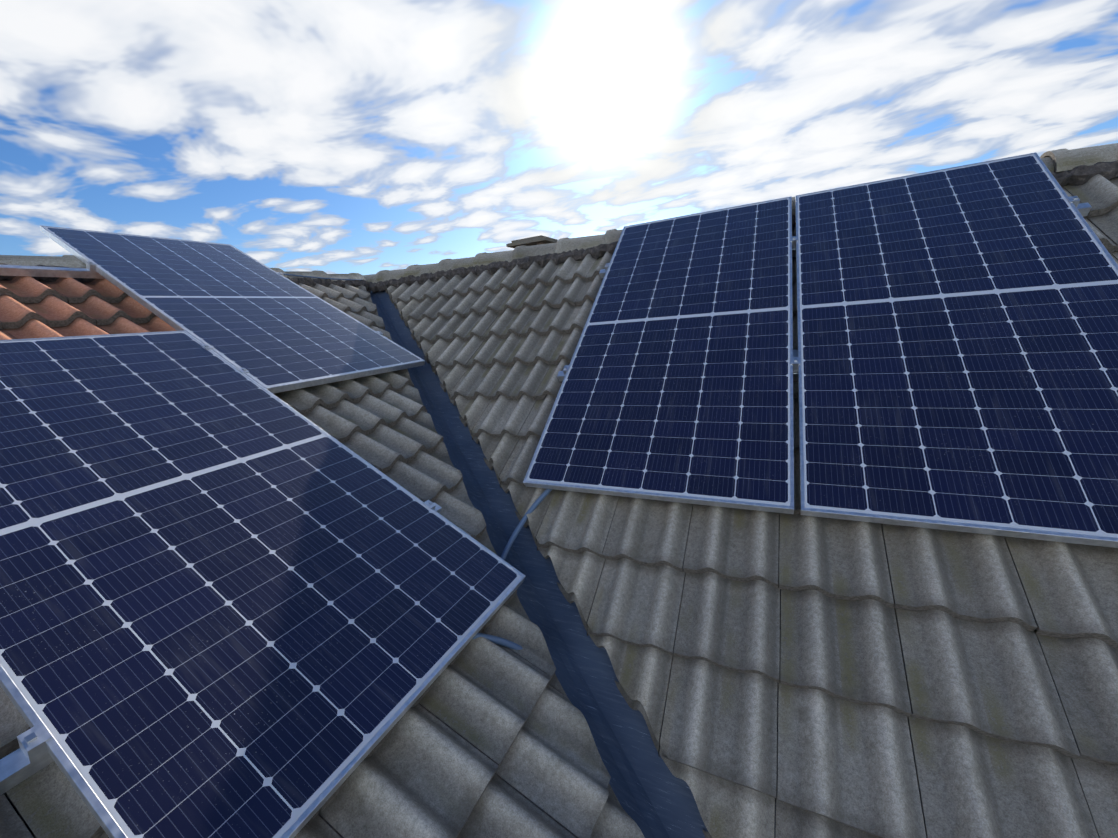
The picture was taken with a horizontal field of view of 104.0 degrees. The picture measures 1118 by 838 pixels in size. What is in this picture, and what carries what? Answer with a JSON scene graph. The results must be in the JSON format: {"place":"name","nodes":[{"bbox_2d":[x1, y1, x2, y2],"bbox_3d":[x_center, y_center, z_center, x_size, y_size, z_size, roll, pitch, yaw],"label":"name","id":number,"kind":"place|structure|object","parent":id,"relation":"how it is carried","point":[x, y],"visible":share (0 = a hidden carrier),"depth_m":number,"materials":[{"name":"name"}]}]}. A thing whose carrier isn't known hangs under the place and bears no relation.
{"place":"outdoors","nodes":[
{"label":"outdoors","id":0,"kind":"place"},
{"bbox_2d":[0,276,644,837],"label":"wing roof tiles","id":1,"kind":"structure","parent":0,"point":[484,738],"depth_m":1.20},
{"bbox_2d":[0,0,1117,274],"label":"sky","id":2,"kind":"structure","parent":0,"point":[363,137],"materials":[{"name":"blue"}]},
{"bbox_2d":[385,174,1117,837],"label":"roof tiles","id":3,"kind":"structure","parent":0,"point":[927,682],"depth_m":1.25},
{"label":"ground","id":4,"kind":"structure","parent":0,"visible":0},
{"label":"house walls","id":5,"kind":"object","parent":4,"relation":"on","visible":0},
{"bbox_2d":[3,295,780,814],"bbox_3d":[-0.645,1.498,1.918,12.500,4.600,12.500,1,14,26],"label":"roof deck underlay","id":6,"kind":"object","parent":5,"relation":"on","point":[777,701],"depth_m":1.26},
{"bbox_2d":[0,255,365,280],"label":"wing ridge caps","id":7,"kind":"structure","parent":6,"relation":"on","point":[71,261],"depth_m":2.44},
{"bbox_2d":[0,263,369,289],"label":"ridge tiles","id":8,"kind":"object","parent":6,"relation":"on","point":[310,282],"visible":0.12,"depth_m":3.62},
{"bbox_2d":[0,261,386,349],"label":"hardware piece","id":9,"kind":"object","parent":6,"relation":"on","point":[89,271],"depth_m":2.28,"materials":[{"name":"silver metal"}]},
{"bbox_2d":[0,368,441,794],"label":"mounting clamp","id":10,"kind":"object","parent":6,"relation":"on","point":[29,757],"depth_m":0.80,"materials":[{"name":"silver metal"}]},
{"bbox_2d":[40,225,424,393],"bbox_3d":[-1.986,-0.752,2.748,1.858,1.027,1.038,1,14,26],"label":"solar panel","id":11,"kind":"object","parent":6,"relation":"on","point":[270,330],"depth_m":2.60,"materials":[{"name":"blue glass"}]},
{"bbox_2d":[0,330,525,837],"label":"solar panel","id":12,"kind":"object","parent":6,"relation":"on","point":[234,602],"depth_m":1.17,"materials":[{"name":"blue glass"}]},
{"bbox_2d":[283,273,371,293],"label":"roof ridge","id":13,"kind":"structure","parent":6,"relation":"on","point":[321,277],"depth_m":3.73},
{"bbox_2d":[473,489,552,649],"bbox_3d":[-0.115,0.556,1.664,0.336,0.683,0.981,1,14,26],"label":"solar cable","id":14,"kind":"object","parent":6,"relation":"on","point":[500,640],"visible":0.25,"depth_m":1.79,"materials":[{"name":"plastic"}]},
{"bbox_2d":[506,235,557,247],"bbox_3d":[-0.170,-1.134,4.182,0.400,1.090,0.400,1,14,26],"label":"chimney vent","id":15,"kind":"object","parent":6,"relation":"on","point":[535,240],"visible":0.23,"depth_m":3.92,"materials":[{"name":"grey metal"}]},
{"bbox_2d":[367,291,775,837],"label":"valley gutter","id":16,"kind":"object","parent":6,"relation":"attached to","point":[654,795],"visible":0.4,"depth_m":1.52,"materials":[{"name":"metal"}]},
{"bbox_2d":[523,196,793,513],"bbox_3d":[0.621,-0.516,2.262,1.038,1.293,1.688,1,14,26],"label":"solar module","id":17,"kind":"object","parent":6,"relation":"on","point":[677,384],"visible":1,"depth_m":2.01,"materials":[{"name":"glass"}]},
{"bbox_2d":[363,143,1117,282],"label":"ridge caps","id":18,"kind":"object","parent":6,"relation":"on","point":[1059,160],"visible":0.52,"depth_m":3.27,"materials":[{"name":"concrete"}]},
{"bbox_2d":[367,160,1117,292],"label":"ridge tiles","id":19,"kind":"object","parent":6,"relation":"on","point":[1079,175],"visible":0.35,"depth_m":3.27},
{"bbox_2d":[557,196,1091,380],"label":"panel clamps","id":20,"kind":"object","parent":6,"relation":"on","point":[1083,209],"visible":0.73,"depth_m":1.88,"materials":[{"name":"metal"}]},
{"bbox_2d":[795,152,1117,547],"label":"solar module","id":21,"kind":"object","parent":6,"relation":"on","point":[957,332],"visible":1,"depth_m":1.59,"materials":[{"name":"glass"}]}
]}

